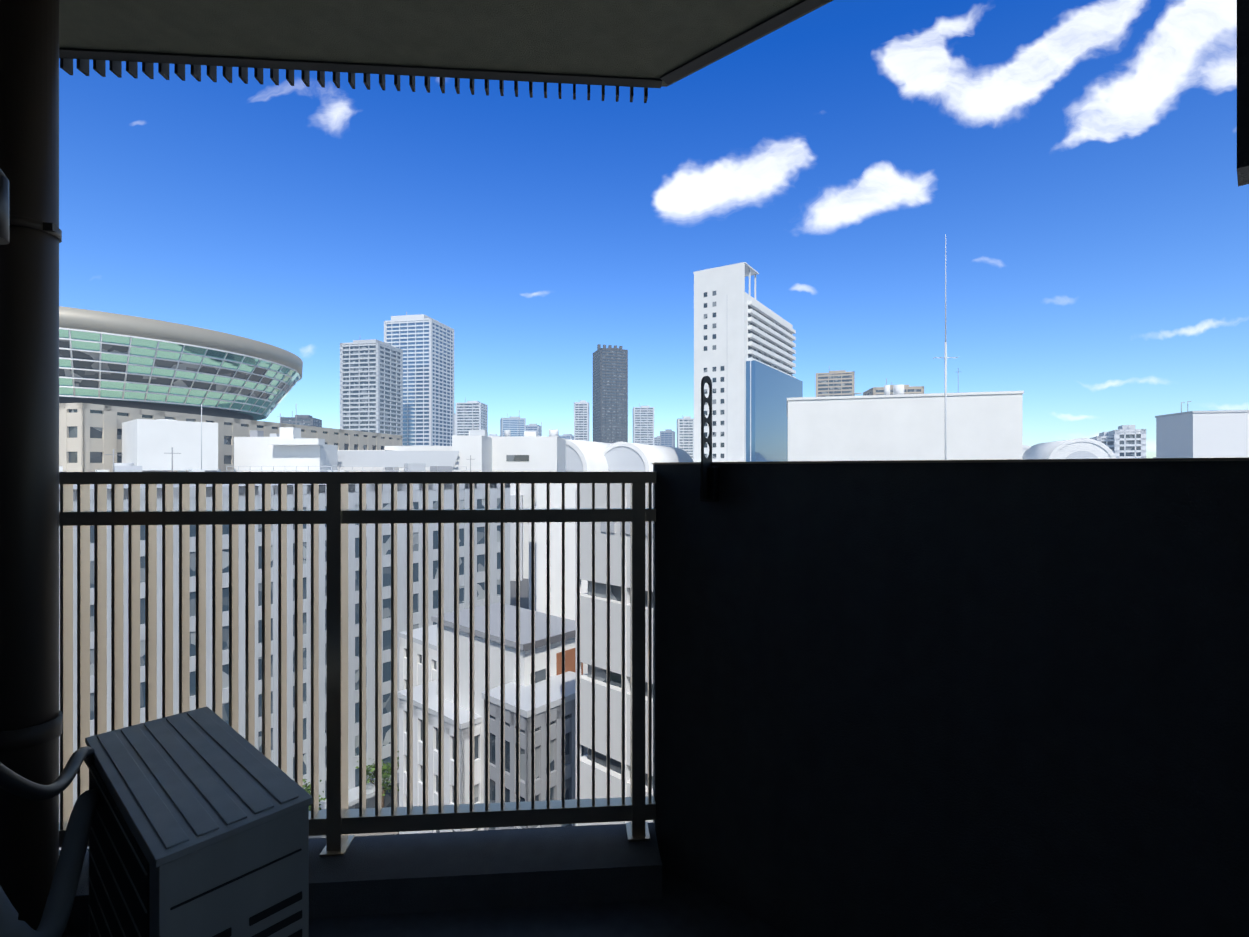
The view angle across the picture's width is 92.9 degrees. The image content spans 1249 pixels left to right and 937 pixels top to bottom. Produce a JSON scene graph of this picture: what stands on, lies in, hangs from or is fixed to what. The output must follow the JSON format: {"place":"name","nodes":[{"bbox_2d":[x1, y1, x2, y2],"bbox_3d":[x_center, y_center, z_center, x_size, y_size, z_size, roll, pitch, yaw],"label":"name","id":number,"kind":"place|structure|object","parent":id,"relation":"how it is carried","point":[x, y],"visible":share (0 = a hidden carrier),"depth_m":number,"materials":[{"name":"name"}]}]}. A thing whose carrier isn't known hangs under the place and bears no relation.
{"place":"outdoors","nodes":[
{"label":"outdoors","id":0,"kind":"place"},
{"bbox_2d":[348,832,398,835],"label":"street","id":1,"kind":"structure","parent":0,"point":[385,833],"depth_m":61.70,"materials":[{"name":"grey asphalt"}]},
{"bbox_2d":[303,751,398,810],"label":"street trees","id":2,"kind":"object","parent":1,"relation":"on","point":[371,768],"visible":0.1,"depth_m":61.47,"materials":[{"name":"green plant"}]},
{"bbox_2d":[67,867,790,936],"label":"balcony floor","id":3,"kind":"structure","parent":0,"point":[682,907],"depth_m":1.64,"materials":[{"name":"paint"}]},
{"bbox_2d":[0,168,8,244],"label":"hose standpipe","id":4,"kind":"object","parent":3,"relation":"on","point":[4,209],"visible":1,"depth_m":0.95,"materials":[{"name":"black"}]},
{"bbox_2d":[0,0,66,936],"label":"drain pipe","id":5,"kind":"object","parent":3,"relation":"on","point":[31,722],"visible":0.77,"depth_m":1.50,"materials":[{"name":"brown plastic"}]},
{"bbox_2d":[85,706,312,936],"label":"air conditioner outdoor unit","id":6,"kind":"object","parent":3,"relation":"on","point":[200,826],"visible":0.96,"depth_m":1.18,"materials":[{"name":"paint"}]},
{"bbox_2d":[0,746,99,936],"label":"ac refrigerant hoses","id":7,"kind":"object","parent":6,"relation":"attached to","point":[59,902],"visible":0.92,"depth_m":1.14,"materials":[{"name":"grey rubber"}]},
{"bbox_2d":[59,822,661,932],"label":"balcony curb","id":8,"kind":"structure","parent":3,"relation":"on","point":[377,875],"depth_m":1.71,"materials":[{"name":"paint"}]},
{"bbox_2d":[59,472,655,856],"bbox_3d":[-1.256,0.581,1.779,2.715,1.143,0.090,0,0,-4],"label":"balcony railing","id":9,"kind":"object","parent":8,"relation":"on","point":[337,821],"visible":0.69,"depth_m":1.79,"materials":[{"name":"brown metal"}]},
{"bbox_2d":[652,457,1248,936],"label":"parapet wall","id":10,"kind":"structure","parent":3,"relation":"on","point":[1008,697],"depth_m":1.33,"materials":[{"name":"paint"}]},
{"bbox_2d":[700,376,718,501],"bbox_3d":[0.240,-0.086,1.721,0.050,0.365,0.057,0,0,40],"label":"laundry pole holder","id":11,"kind":"object","parent":10,"relation":"attached to","point":[709,482],"visible":1,"depth_m":1.71,"materials":[{"name":"black paint"}]},
{"bbox_2d":[510,578,528,608],"bbox_3d":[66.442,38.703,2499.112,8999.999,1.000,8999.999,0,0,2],"label":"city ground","id":12,"kind":"structure","parent":0,"point":[524,593],"depth_m":181.32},
{"bbox_2d":[59,306,401,471],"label":"stadium","id":13,"kind":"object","parent":12,"relation":"on","point":[116,371],"depth_m":115.25,"materials":[{"name":"teal"}]},
{"bbox_2d":[59,483,509,849],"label":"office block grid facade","id":14,"kind":"structure","parent":12,"relation":"on","point":[464,603],"depth_m":59.22,"materials":[{"name":"beige concrete"}]},
{"bbox_2d":[122,404,565,471],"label":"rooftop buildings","id":15,"kind":"structure","parent":14,"relation":"on","point":[148,444],"depth_m":101.76,"materials":[{"name":"white paint"}]},
{"bbox_2d":[59,370,903,471],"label":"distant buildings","id":16,"kind":"structure","parent":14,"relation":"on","point":[296,432],"depth_m":99.70,"materials":[{"name":"grey"}]},
{"bbox_2d":[340,312,453,445],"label":"apartment towers","id":17,"kind":"structure","parent":12,"relation":"on","point":[399,380],"depth_m":473.26,"materials":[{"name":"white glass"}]},
{"bbox_2d":[397,602,587,833],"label":"pencil buildings","id":18,"kind":"structure","parent":12,"relation":"on","point":[525,705],"depth_m":42.80,"materials":[{"name":"white paint"}]},
{"bbox_2d":[536,483,587,672],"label":"building","id":19,"kind":"structure","parent":12,"relation":"on","point":[555,556],"depth_m":52.04,"materials":[{"name":"paint"}]},
{"bbox_2d":[281,370,923,461],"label":"distant towers","id":20,"kind":"structure","parent":12,"relation":"on","point":[470,415],"depth_m":707.44,"materials":[{"name":"grey glass"}]},
{"bbox_2d":[593,344,627,442],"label":"skyscraper","id":21,"kind":"structure","parent":12,"relation":"on","point":[610,394],"depth_m":656.82,"materials":[{"name":"grey glass"}]},
{"bbox_2d":[575,483,652,825],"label":"building","id":22,"kind":"structure","parent":12,"relation":"on","point":[600,650],"depth_m":26.34,"materials":[{"name":"white concrete"}]},
{"bbox_2d":[933,234,957,459],"bbox_3d":[21.352,-1.085,39.442,6.000,28.982,6.000,0,0,2],"label":"antenna mast","id":23,"kind":"object","parent":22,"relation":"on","point":[945,357],"visible":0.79,"depth_m":39.39,"materials":[{"name":"grey metal"}]},
{"bbox_2d":[693,262,802,461],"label":"white slab tower","id":24,"kind":"structure","parent":12,"relation":"on","point":[744,351],"depth_m":194.04,"materials":[{"name":"paint"}]},
{"bbox_2d":[510,438,1116,578],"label":"barrel vault halls","id":25,"kind":"object","parent":12,"relation":"on","point":[586,456],"visible":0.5,"depth_m":204.22,"materials":[{"name":"white paint"}]},
{"bbox_2d":[510,457,1155,610],"bbox_3d":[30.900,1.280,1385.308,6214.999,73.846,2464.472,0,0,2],"label":"building","id":26,"kind":"structure","parent":12,"relation":"on","point":[512,544],"depth_m":201.93,"materials":[{"name":"grey concrete"}]},
{"bbox_2d":[787,391,1023,460],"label":"building","id":27,"kind":"structure","parent":12,"relation":"on","point":[984,425],"depth_m":113.39,"materials":[{"name":"paint"}]},
{"bbox_2d":[1089,425,1145,458],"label":"flats","id":28,"kind":"structure","parent":12,"relation":"on","point":[1125,441],"depth_m":306.39,"materials":[{"name":"white concrete"}]},
{"bbox_2d":[59,0,1248,457],"label":"sky","id":29,"kind":"structure","parent":0,"point":[1075,161],"materials":[{"name":"blue"}]},
{"bbox_2d":[1155,401,1248,457],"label":"grey block","id":30,"kind":"structure","parent":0,"point":[1209,434],"depth_m":145.83,"materials":[{"name":"white concrete"}]},
{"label":"building","id":31,"kind":"structure","parent":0},
{"bbox_2d":[59,0,832,87],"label":"balcony slab","id":32,"kind":"structure","parent":31,"relation":"on","point":[647,43],"depth_m":1.71,"materials":[{"name":"paint"}]},
{"bbox_2d":[60,58,647,102],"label":"upstairs railing bars","id":33,"kind":"object","parent":32,"relation":"on","point":[99,66],"visible":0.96,"depth_m":1.86,"materials":[{"name":"grey metal"}]},
{"bbox_2d":[1237,0,1248,186],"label":"hanging fin wall","id":34,"kind":"structure","parent":32,"relation":"on","point":[1243,92],"depth_m":1.28,"materials":[{"name":"black concrete"}]}
]}

